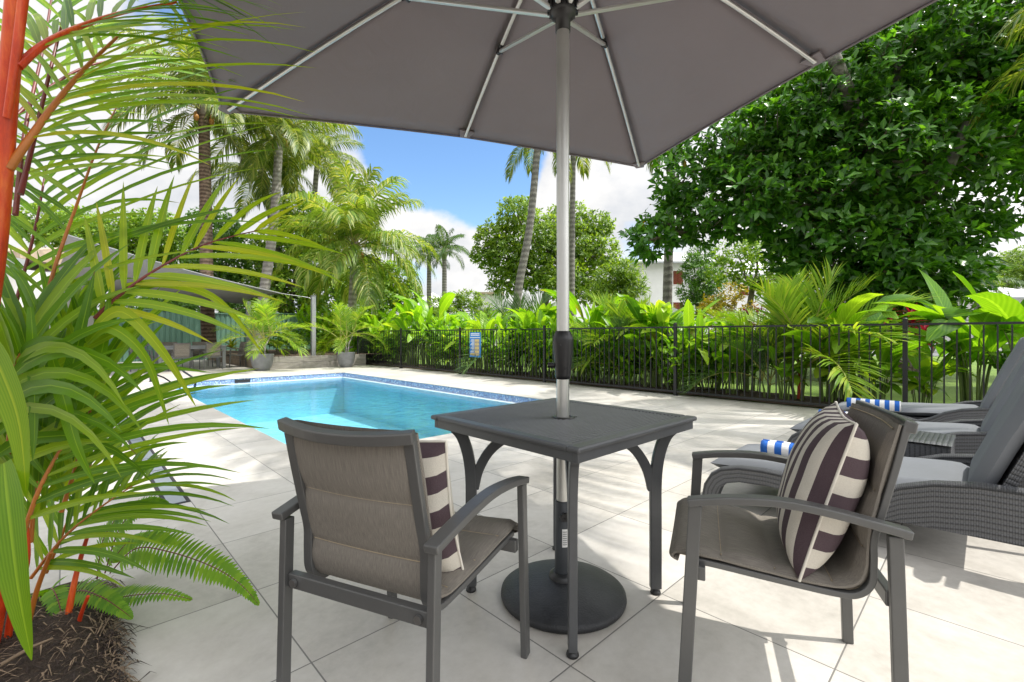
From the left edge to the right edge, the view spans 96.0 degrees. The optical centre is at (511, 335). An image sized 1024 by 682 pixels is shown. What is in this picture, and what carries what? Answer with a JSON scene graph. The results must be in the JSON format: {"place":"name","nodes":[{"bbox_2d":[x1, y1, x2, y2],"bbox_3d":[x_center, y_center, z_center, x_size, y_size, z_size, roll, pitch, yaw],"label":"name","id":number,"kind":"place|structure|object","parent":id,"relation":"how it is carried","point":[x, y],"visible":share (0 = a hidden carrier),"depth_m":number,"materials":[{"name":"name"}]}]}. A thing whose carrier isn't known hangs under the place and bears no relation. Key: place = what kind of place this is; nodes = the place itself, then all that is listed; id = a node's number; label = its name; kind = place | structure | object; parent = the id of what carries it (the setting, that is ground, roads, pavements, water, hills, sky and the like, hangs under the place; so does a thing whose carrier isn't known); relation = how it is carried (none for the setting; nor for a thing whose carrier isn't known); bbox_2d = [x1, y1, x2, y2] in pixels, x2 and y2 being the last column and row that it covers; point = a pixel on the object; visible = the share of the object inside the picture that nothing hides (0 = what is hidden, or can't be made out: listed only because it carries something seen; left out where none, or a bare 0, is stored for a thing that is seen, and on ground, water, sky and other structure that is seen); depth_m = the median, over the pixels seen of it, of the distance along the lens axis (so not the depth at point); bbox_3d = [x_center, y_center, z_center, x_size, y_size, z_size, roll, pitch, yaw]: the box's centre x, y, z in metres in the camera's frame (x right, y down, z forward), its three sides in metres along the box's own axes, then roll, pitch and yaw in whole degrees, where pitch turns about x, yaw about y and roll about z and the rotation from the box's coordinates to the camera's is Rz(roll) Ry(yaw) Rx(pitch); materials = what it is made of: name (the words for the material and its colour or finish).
{"place":"outdoors","nodes":[
{"label":"outdoors","id":0,"kind":"place"},
{"bbox_2d":[16,199,198,264],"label":"leafy tree","id":1,"kind":"object","parent":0,"point":[135,222],"visible":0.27,"depth_m":25.80,"materials":[{"name":"green plant"}]},
{"bbox_2d":[137,206,260,308],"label":"leafy tree","id":2,"kind":"object","parent":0,"point":[243,263],"visible":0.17,"depth_m":24.60,"materials":[{"name":"green plant"}]},
{"bbox_2d":[97,291,335,314],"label":"hedge","id":3,"kind":"object","parent":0,"point":[239,307],"visible":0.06,"depth_m":21.36,"materials":[{"name":"green plant"}]},
{"bbox_2d":[0,0,1023,327],"label":"sky","id":4,"kind":"structure","parent":0,"point":[460,181],"materials":[{"name":"blue"}]},
{"bbox_2d":[25,359,1023,681],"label":"paving","id":5,"kind":"structure","parent":0,"point":[965,607],"depth_m":1.88,"materials":[{"name":"tile"}]},
{"bbox_2d":[1,248,96,331],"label":"neighbour house","id":6,"kind":"structure","parent":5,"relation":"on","point":[20,258],"depth_m":13.43,"materials":[{"name":"white paint"}]},
{"bbox_2d":[0,582,117,681],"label":"mulch mound","id":7,"kind":"object","parent":5,"relation":"on","point":[33,672],"visible":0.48,"depth_m":1.46,"materials":[{"name":"wood"}]},
{"bbox_2d":[0,0,346,659],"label":"lipstick palm","id":8,"kind":"object","parent":7,"relation":"on","point":[67,402],"visible":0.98,"depth_m":1.48,"materials":[{"name":"green plant"}]},
{"bbox_2d":[0,575,154,681],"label":"mulch fibre","id":9,"kind":"object","parent":5,"relation":"on","point":[107,632],"visible":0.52,"depth_m":1.51,"materials":[{"name":"wood"}]},
{"bbox_2d":[31,496,259,619],"bbox_3d":[-1.423,0.886,1.747,0.877,0.412,0.495,0,0,36],"label":"sword fern","id":10,"kind":"object","parent":9,"relation":"on","point":[117,603],"visible":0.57,"depth_m":1.75,"materials":[{"name":"plant"}]},
{"bbox_2d":[119,416,190,503],"bbox_3d":[-4.178,1.082,5.057,0.135,0.026,5.920,0,0,-44],"label":"strip drain","id":11,"kind":"object","parent":5,"relation":"on","point":[174,499],"visible":0.16,"depth_m":3.26,"materials":[{"name":"silver metal"}]},
{"bbox_2d":[168,342,192,370],"bbox_3d":[-10.002,0.648,13.915,0.587,0.855,0.640,0,0,-44],"label":"armchair","id":12,"kind":"object","parent":5,"relation":"on","point":[182,351],"visible":0.91,"depth_m":13.76,"materials":[{"name":"fabric"}]},
{"bbox_2d":[199,342,223,369],"bbox_3d":[-9.426,0.648,14.471,0.587,0.855,0.640,0,0,-44],"label":"armchair","id":13,"kind":"object","parent":5,"relation":"on","point":[208,346],"visible":0.78,"depth_m":14.32,"materials":[{"name":"fabric"}]},
{"bbox_2d":[250,354,273,370],"bbox_3d":[-7.603,0.825,14.022,0.659,0.500,0.659,0,0,0],"label":"plant pot","id":14,"kind":"object","parent":5,"relation":"on","point":[261,362],"visible":0.8,"depth_m":13.80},
{"bbox_2d":[207,296,312,359],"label":"potted palm","id":15,"kind":"object","parent":14,"relation":"in","point":[265,321],"visible":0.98,"depth_m":13.81,"materials":[{"name":"green plant"}]},
{"bbox_2d":[209,349,399,369],"bbox_3d":[-8.828,0.866,18.931,4.800,0.419,8.500,0,0,-44],"label":"timber planter","id":16,"kind":"object","parent":5,"relation":"on","point":[327,359],"visible":0.52,"depth_m":15.63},
{"bbox_2d":[93,17,305,342],"bbox_3d":[-12.404,-5.753,18.644,7.550,13.300,6.952,0,0,0],"label":"coconut palm","id":17,"kind":"object","parent":16,"relation":"in","point":[205,187],"visible":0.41,"depth_m":18.31,"materials":[{"name":"green plant"}]},
{"bbox_2d":[182,68,362,349],"bbox_3d":[-10.761,-5.742,21.564,7.650,13.318,7.024,0,0,-44],"label":"coconut palm","id":18,"kind":"object","parent":16,"relation":"in","point":[300,133],"visible":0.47,"depth_m":21.51,"materials":[{"name":"green plant"}]},
{"bbox_2d":[260,321,323,353],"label":"shrub","id":19,"kind":"object","parent":16,"relation":"on","point":[296,331],"visible":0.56,"depth_m":17.21,"materials":[{"name":"green plant"}]},
{"bbox_2d":[310,295,315,355],"bbox_3d":[-6.873,-0.144,15.883,0.200,2.438,0.150,0,0,-44],"label":"sail mast","id":20,"kind":"object","parent":16,"relation":"on","point":[313,322],"visible":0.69,"depth_m":15.85,"materials":[{"name":"metal"}]},
{"bbox_2d":[59,235,309,303],"bbox_3d":[-11.133,-1.679,15.399,10.665,0.834,6.393,0,0,41],"label":"shade sail","id":21,"kind":"object","parent":20,"relation":"attached to","point":[230,296],"visible":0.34,"depth_m":13.38,"materials":[{"name":"grey fabric"}]},
{"bbox_2d":[293,302,341,350],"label":"ginger plant","id":22,"kind":"object","parent":16,"relation":"on","point":[299,316],"visible":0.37,"depth_m":20.23,"materials":[{"name":"green plant"}]},
{"bbox_2d":[337,352,355,366],"bbox_3d":[-5.573,0.825,15.480,0.597,0.500,0.597,0,0,0],"label":"plant pot","id":23,"kind":"object","parent":5,"relation":"on","point":[346,359],"visible":0.91,"depth_m":15.27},
{"bbox_2d":[290,298,390,355],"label":"potted palm","id":24,"kind":"object","parent":23,"relation":"in","point":[345,315],"visible":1,"depth_m":15.29,"materials":[{"name":"green plant"}]},
{"bbox_2d":[166,372,541,444],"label":"swimming pool","id":25,"kind":"structure","parent":5,"relation":"in","point":[423,427],"depth_m":11.48,"materials":[{"name":"liquid"}]},
{"bbox_2d":[177,378,500,427],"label":"water","id":26,"kind":"structure","parent":25,"relation":"in","point":[281,384],"depth_m":9.74,"materials":[{"name":"blue liquid"}]},
{"bbox_2d":[272,417,529,681],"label":"armchair","id":27,"kind":"object","parent":5,"relation":"on","point":[359,500],"visible":0.95,"depth_m":1.20,"materials":[{"name":"fabric"}]},
{"bbox_2d":[419,440,463,572],"bbox_3d":[-0.353,0.483,1.331,0.431,0.431,0.174,0,15,20],"label":"cushion","id":28,"kind":"object","parent":27,"relation":"on","point":[434,453],"visible":0.17,"depth_m":1.22,"materials":[{"name":"fabric"}]},
{"bbox_2d":[431,398,696,659],"bbox_3d":[0.213,0.705,1.930,0.790,0.741,0.790,0,0,-44],"label":"patio table","id":29,"kind":"object","parent":5,"relation":"on","point":[584,431],"visible":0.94,"depth_m":1.81,"materials":[{"name":"grey paint"}]},
{"bbox_2d":[501,498,626,633],"bbox_3d":[0.210,0.877,1.900,0.512,0.396,0.512,0,0,0],"label":"umbrella base","id":30,"kind":"object","parent":5,"relation":"on","point":[602,600],"visible":0.8,"depth_m":1.81,"materials":[{"name":"black plastic"}]},
{"bbox_2d":[178,0,937,501],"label":"patio umbrella","id":31,"kind":"object","parent":30,"relation":"in","point":[634,82],"visible":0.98,"depth_m":2.55,"materials":[{"name":"grey fabric"}]},
{"bbox_2d":[357,318,1023,405],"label":"pool fence","id":32,"kind":"object","parent":5,"relation":"on","point":[904,323],"visible":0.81,"depth_m":8.02,"materials":[{"name":"metal"}]},
{"bbox_2d":[470,332,480,357],"bbox_3d":[-0.974,0.255,12.182,0.015,0.660,0.460,0,0,-44],"label":"safety sign","id":33,"kind":"object","parent":32,"relation":"attached to","point":[475,341],"visible":0.98,"depth_m":12.16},
{"bbox_2d":[669,400,918,681],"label":"armchair","id":34,"kind":"object","parent":5,"relation":"on","point":[717,531],"visible":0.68,"depth_m":1.30,"materials":[{"name":"fabric"}]},
{"bbox_2d":[776,401,869,582],"bbox_3d":[0.955,0.453,1.431,0.190,0.466,0.466,18,9,28],"label":"cushion","id":35,"kind":"object","parent":34,"relation":"on","point":[828,462],"visible":0.93,"depth_m":1.26,"materials":[{"name":"fabric"}]},
{"bbox_2d":[702,375,1023,546],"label":"sun lounger","id":36,"kind":"object","parent":5,"relation":"on","point":[979,493],"visible":0.54,"depth_m":2.15,"materials":[{"name":"grey wicker"}]},
{"bbox_2d":[760,439,793,456],"bbox_3d":[1.772,0.720,2.833,0.421,0.096,0.106,0,0,40],"label":"rolled towel","id":37,"kind":"object","parent":36,"relation":"on","point":[783,448],"visible":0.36,"depth_m":2.88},
{"bbox_2d":[787,354,1023,453],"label":"sun lounger","id":38,"kind":"object","parent":5,"relation":"on","point":[970,434],"visible":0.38,"depth_m":3.31,"materials":[{"name":"wicker"}]},
{"bbox_2d":[904,431,955,456],"bbox_3d":[2.568,0.863,3.060,0.452,0.424,0.532,0,0,-44],"label":"wicker side table","id":39,"kind":"object","parent":5,"relation":"on","point":[921,443],"visible":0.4,"depth_m":2.84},
{"bbox_2d":[838,337,1023,421],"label":"sun lounger","id":40,"kind":"object","parent":5,"relation":"on","point":[938,412],"visible":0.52,"depth_m":4.42,"materials":[{"name":"wicker"}]},
{"bbox_2d":[847,397,900,410],"bbox_3d":[3.734,0.717,4.764,0.441,0.102,0.112,0,0,40],"label":"rolled towel","id":41,"kind":"object","parent":40,"relation":"on","point":[889,405],"visible":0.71,"depth_m":4.68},
{"bbox_2d":[366,359,846,407],"bbox_3d":[-2.117,1.032,14.637,1.410,0.087,36.000,0,0,-44],"label":"mulch bed","id":42,"kind":"object","parent":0,"point":[815,399],"visible":0.17,"depth_m":8.90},
{"bbox_2d":[187,125,326,312],"bbox_3d":[-12.972,-4.950,24.132,6.340,11.703,6.245,0,0,0],"label":"coconut palm","id":43,"kind":"object","parent":42,"relation":"on","point":[267,202],"visible":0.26,"depth_m":23.82,"materials":[{"name":"green plant"}]},
{"bbox_2d":[240,196,347,316],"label":"leafy tree","id":44,"kind":"object","parent":42,"relation":"on","point":[285,273],"visible":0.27,"depth_m":23.33,"materials":[{"name":"green plant"}]},
{"bbox_2d":[306,312,345,350],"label":"ginger plant","id":45,"kind":"object","parent":42,"relation":"on","point":[323,340],"visible":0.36,"depth_m":20.13,"materials":[{"name":"green plant"}]},
{"bbox_2d":[257,159,439,351],"bbox_3d":[-6.607,-2.957,19.213,6.746,8.085,7.188,0,0,31],"label":"coconut palm","id":46,"kind":"object","parent":42,"relation":"on","point":[357,216],"visible":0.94,"depth_m":18.61,"materials":[{"name":"green plant"}]},
{"bbox_2d":[338,312,384,360],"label":"ginger plant","id":47,"kind":"object","parent":42,"relation":"on","point":[353,341],"visible":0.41,"depth_m":17.84,"materials":[{"name":"green plant"}]},
{"bbox_2d":[367,314,425,363],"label":"ginger plant","id":48,"kind":"object","parent":42,"relation":"on","point":[395,339],"visible":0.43,"depth_m":16.21,"materials":[{"name":"green plant"}]},
{"bbox_2d":[382,300,443,364],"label":"heliconia plant","id":49,"kind":"object","parent":42,"relation":"on","point":[404,323],"visible":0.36,"depth_m":15.64,"materials":[{"name":"green plant"}]},
{"bbox_2d":[390,289,465,365],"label":"heliconia plant","id":50,"kind":"object","parent":42,"relation":"on","point":[446,300],"visible":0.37,"depth_m":15.46,"materials":[{"name":"green plant"}]},
{"bbox_2d":[419,323,470,368],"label":"ginger plant","id":51,"kind":"object","parent":42,"relation":"on","point":[428,341],"visible":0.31,"depth_m":13.96,"materials":[{"name":"green plant"}]},
{"bbox_2d":[426,311,484,368],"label":"ginger plant","id":52,"kind":"object","parent":42,"relation":"on","point":[456,325],"visible":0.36,"depth_m":13.80,"materials":[{"name":"green plant"}]},
{"bbox_2d":[444,309,516,371],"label":"heliconia plant","id":53,"kind":"object","parent":42,"relation":"on","point":[490,324],"visible":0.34,"depth_m":12.99,"materials":[{"name":"green plant"}]},
{"bbox_2d":[481,322,524,373],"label":"ginger plant","id":54,"kind":"object","parent":42,"relation":"on","point":[507,348],"visible":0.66,"depth_m":12.02,"materials":[{"name":"green plant"}]},
{"bbox_2d":[457,286,556,375],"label":"cane palm","id":55,"kind":"object","parent":42,"relation":"on","point":[507,302],"visible":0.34,"depth_m":12.80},
{"bbox_2d":[493,312,548,372],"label":"ginger plant","id":56,"kind":"object","parent":42,"relation":"on","point":[498,320],"visible":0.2,"depth_m":12.30,"materials":[{"name":"green plant"}]},
{"bbox_2d":[498,301,574,375],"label":"heliconia plant","id":57,"kind":"object","parent":42,"relation":"on","point":[528,317],"visible":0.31,"depth_m":11.14,"materials":[{"name":"green plant"}]},
{"bbox_2d":[513,308,575,377],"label":"ginger plant","id":58,"kind":"object","parent":42,"relation":"on","point":[541,319],"visible":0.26,"depth_m":11.18,"materials":[{"name":"green plant"}]},
{"bbox_2d":[529,315,608,380],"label":"ginger plant","id":59,"kind":"object","parent":42,"relation":"on","point":[553,326],"visible":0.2,"depth_m":10.37,"materials":[{"name":"green plant"}]},
{"bbox_2d":[538,284,628,379],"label":"heliconia plant","id":60,"kind":"object","parent":42,"relation":"on","point":[574,306],"visible":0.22,"depth_m":10.43,"materials":[{"name":"green plant"}]},
{"bbox_2d":[572,331,641,383],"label":"ginger plant","id":61,"kind":"object","parent":42,"relation":"on","point":[592,365],"visible":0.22,"depth_m":9.89,"materials":[{"name":"green plant"}]},
{"bbox_2d":[569,290,677,381],"bbox_3d":[2.446,0.013,9.975,2.926,2.137,3.034,0,0,-34],"label":"plant","id":62,"kind":"object","parent":42,"relation":"on","point":[620,311],"visible":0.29,"depth_m":9.80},
{"bbox_2d":[571,315,677,386],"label":"cane palm","id":63,"kind":"object","parent":42,"relation":"on","point":[625,323],"visible":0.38,"depth_m":9.40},
{"bbox_2d":[591,321,669,384],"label":"ginger plant","id":64,"kind":"object","parent":42,"relation":"on","point":[627,359],"visible":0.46,"depth_m":9.39,"materials":[{"name":"green plant"}]},
{"bbox_2d":[609,298,696,386],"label":"heliconia plant","id":65,"kind":"object","parent":42,"relation":"on","point":[634,307],"visible":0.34,"depth_m":9.10,"materials":[{"name":"green plant"}]},
{"bbox_2d":[614,293,720,386],"bbox_3d":[3.130,0.078,9.402,2.264,1.996,2.082,0,0,-26],"label":"heliconia plant","id":66,"kind":"object","parent":42,"relation":"on","point":[661,308],"visible":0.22,"depth_m":8.92,"materials":[{"name":"green plant"}]},
{"bbox_2d":[626,299,728,389],"bbox_3d":[3.358,0.219,8.901,1.993,1.714,2.056,0,0,-30],"label":"heliconia plant","id":67,"kind":"object","parent":42,"relation":"on","point":[688,317],"visible":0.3,"depth_m":8.42,"materials":[{"name":"green plant"}]},
{"bbox_2d":[646,334,720,390],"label":"ginger plant","id":68,"kind":"object","parent":42,"relation":"on","point":[686,364],"visible":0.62,"depth_m":8.37,"materials":[{"name":"green plant"}]},
{"bbox_2d":[669,308,749,389],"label":"ginger plant","id":69,"kind":"object","parent":42,"relation":"on","point":[700,321],"visible":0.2,"depth_m":8.39,"materials":[{"name":"green plant"}]},
{"bbox_2d":[680,337,763,393],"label":"heliconia plant","id":70,"kind":"object","parent":42,"relation":"on","point":[718,358],"visible":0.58,"depth_m":8.01,"materials":[{"name":"green plant"}]},
{"bbox_2d":[692,309,783,391],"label":"heliconia plant","id":71,"kind":"object","parent":42,"relation":"on","point":[741,380],"visible":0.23,"depth_m":8.19,"materials":[{"name":"green plant"}]},
{"bbox_2d":[674,314,860,397],"bbox_3d":[4.047,0.302,7.828,2.591,1.548,2.168,0,0,0],"label":"cane palm","id":72,"kind":"object","parent":42,"relation":"on","point":[756,352],"visible":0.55,"depth_m":7.51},
{"bbox_2d":[743,321,837,399],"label":"heliconia plant","id":73,"kind":"object","parent":42,"relation":"on","point":[788,365],"visible":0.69,"depth_m":7.29,"materials":[{"name":"green plant"}]},
{"bbox_2d":[686,256,941,401],"bbox_3d":[4.534,-0.040,7.396,3.601,2.320,3.512,0,0,40],"label":"cane palm","id":74,"kind":"object","parent":42,"relation":"on","point":[785,296],"visible":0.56,"depth_m":7.14,"materials":[{"name":"plant"}]},
{"bbox_2d":[766,293,898,402],"bbox_3d":[4.918,0.242,7.099,1.895,1.667,1.737,0,0,-45],"label":"heliconia plant","id":75,"kind":"object","parent":42,"relation":"on","point":[848,314],"visible":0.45,"depth_m":6.87,"materials":[{"name":"green plant"}]},
{"bbox_2d":[799,297,901,398],"bbox_3d":[5.459,0.224,7.533,1.907,1.704,1.651,0,0,-43],"label":"heliconia plant","id":76,"kind":"object","parent":42,"relation":"on","point":[833,314],"visible":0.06,"depth_m":7.41,"materials":[{"name":"green plant"}]},
{"bbox_2d":[782,304,935,399],"bbox_3d":[5.204,0.216,7.192,1.718,1.719,1.802,0,0,8],"label":"heliconia plant","id":77,"kind":"object","parent":42,"relation":"on","point":[836,348],"visible":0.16,"depth_m":6.87,"materials":[{"name":"green plant"}]},
{"bbox_2d":[821,340,926,399],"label":"heliconia plant","id":78,"kind":"object","parent":42,"relation":"on","point":[885,358],"visible":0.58,"depth_m":6.49,"materials":[{"name":"green plant"}]},
{"bbox_2d":[892,338,1001,402],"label":"heliconia plant","id":79,"kind":"object","parent":42,"relation":"on","point":[925,368],"visible":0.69,"depth_m":6.32,"materials":[{"name":"green plant"}]},
{"bbox_2d":[871,269,1023,401],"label":"heliconia plant","id":80,"kind":"object","parent":42,"relation":"on","point":[930,311],"visible":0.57,"depth_m":6.34,"materials":[{"name":"green plant"}]},
{"bbox_2d":[897,271,1023,370],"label":"heliconia plant","id":81,"kind":"object","parent":42,"relation":"on","point":[1005,306],"visible":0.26,"depth_m":5.79,"materials":[{"name":"green plant"}]},
{"bbox_2d":[614,252,736,335],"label":"apartment block","id":82,"kind":"structure","parent":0,"point":[654,273],"depth_m":44.00,"materials":[{"name":"white paint"}]},
{"bbox_2d":[366,346,996,408],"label":"lawn","id":83,"kind":"structure","parent":0,"point":[950,386],"depth_m":10.11,"materials":[{"name":"plant"}]},
{"bbox_2d":[98,308,333,361],"bbox_3d":[-14.088,0.007,19.746,19.215,2.175,0.090,0,0,-44],"label":"boundary fence","id":84,"kind":"object","parent":83,"relation":"on","point":[165,333],"visible":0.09,"depth_m":19.96,"materials":[{"name":"green metal"}]},
{"bbox_2d":[281,119,366,285],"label":"coconut palm","id":85,"kind":"object","parent":83,"relation":"on","point":[327,141],"visible":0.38,"depth_m":28.96,"materials":[{"name":"green plant"}]},
{"bbox_2d":[330,255,424,320],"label":"leafy tree","id":86,"kind":"object","parent":83,"relation":"on","point":[389,298],"visible":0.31,"depth_m":25.27,"materials":[{"name":"green plant"}]},
{"bbox_2d":[407,234,455,345],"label":"royal palm","id":87,"kind":"object","parent":83,"relation":"on","point":[428,256],"visible":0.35,"depth_m":45.80,"materials":[{"name":"green plant"}]},
{"bbox_2d":[419,224,469,295],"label":"royal palm","id":88,"kind":"object","parent":83,"relation":"on","point":[446,248],"visible":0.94,"depth_m":43.79,"materials":[{"name":"green plant"}]},
{"bbox_2d":[426,288,492,324],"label":"tree","id":89,"kind":"object","parent":83,"relation":"on","point":[461,301],"visible":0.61,"depth_m":29.51,"materials":[{"name":"green plant"}]},
{"bbox_2d":[503,146,572,311],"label":"coconut palm","id":90,"kind":"object","parent":83,"relation":"on","point":[534,170],"visible":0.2,"depth_m":21.88,"materials":[{"name":"grey plant"}]},
{"bbox_2d":[468,194,624,307],"bbox_3d":[2.751,-4.805,34.905,11.155,11.950,7.022,0,0,27],"label":"rain tree","id":91,"kind":"object","parent":83,"relation":"on","point":[495,249],"visible":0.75,"depth_m":33.90,"materials":[{"name":"green plant"}]},
{"bbox_2d":[523,149,610,330],"bbox_3d":[3.412,-6.295,24.806,5.838,14.740,5.899,0,0,0],"label":"coconut palm","id":92,"kind":"object","parent":83,"relation":"on","point":[584,169],"visible":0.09,"depth_m":24.89,"materials":[{"name":"grey plant"}]},
{"bbox_2d":[646,150,675,364],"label":"coconut palm","id":93,"kind":"object","parent":83,"relation":"on","point":[667,279],"visible":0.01,"depth_m":16.87,"materials":[{"name":"grey plant"}]},
{"bbox_2d":[696,281,759,331],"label":"croton bush","id":94,"kind":"object","parent":83,"relation":"on","point":[732,301],"visible":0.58,"depth_m":16.90,"materials":[{"name":"green plant"}]},
{"bbox_2d":[704,231,813,317],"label":"leafy tree","id":95,"kind":"object","parent":83,"relation":"on","point":[752,256],"visible":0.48,"depth_m":19.98,"materials":[{"name":"green plant"}]},
{"bbox_2d":[617,0,1023,373],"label":"almond tree","id":96,"kind":"object","parent":83,"relation":"on","point":[878,137],"visible":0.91,"depth_m":10.90,"materials":[{"name":"green plant"}]},
{"bbox_2d":[856,286,980,380],"bbox_3d":[9.007,-0.025,10.384,3.072,2.228,1.393,0,0,0],"label":"shrub","id":97,"kind":"object","parent":83,"relation":"on","point":[958,295],"visible":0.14,"depth_m":10.33,"materials":[{"name":"green plant"}]},
{"bbox_2d":[965,7,1023,134],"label":"coconut palm","id":98,"kind":"object","parent":83,"relation":"on","point":[1018,77],"visible":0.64,"depth_m":9.91,"materials":[{"name":"green plant"}]},
{"bbox_2d":[783,348,1001,355],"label":"road","id":99,"kind":"structure","parent":0,"point":[936,352],"depth_m":27.44,"materials":[{"name":"asphalt"}]},
{"bbox_2d":[581,256,651,315],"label":"leafy tree","id":100,"kind":"object","parent":99,"relation":"on","point":[622,281],"visible":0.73,"depth_m":27.56,"materials":[{"name":"green plant"}]},
{"bbox_2d":[673,238,731,329],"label":"leafy tree","id":101,"kind":"object","parent":99,"relation":"on","point":[699,261],"visible":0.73,"depth_m":23.83,"materials":[{"name":"green plant"}]},
{"bbox_2d":[727,261,815,329],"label":"villa","id":102,"kind":"object","parent":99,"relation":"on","point":[745,299],"visible":0.12,"depth_m":50.00,"materials":[{"name":"white paint"}]},
{"bbox_2d":[983,245,1023,288],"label":"leafy tree","id":103,"kind":"object","parent":99,"relation":"on","point":[1017,260],"visible":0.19,"depth_m":48.74,"materials":[{"name":"green plant"}]},
{"bbox_2d":[955,252,1023,337],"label":"house","id":104,"kind":"structure","parent":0,"point":[999,288],"depth_m":29.59,"materials":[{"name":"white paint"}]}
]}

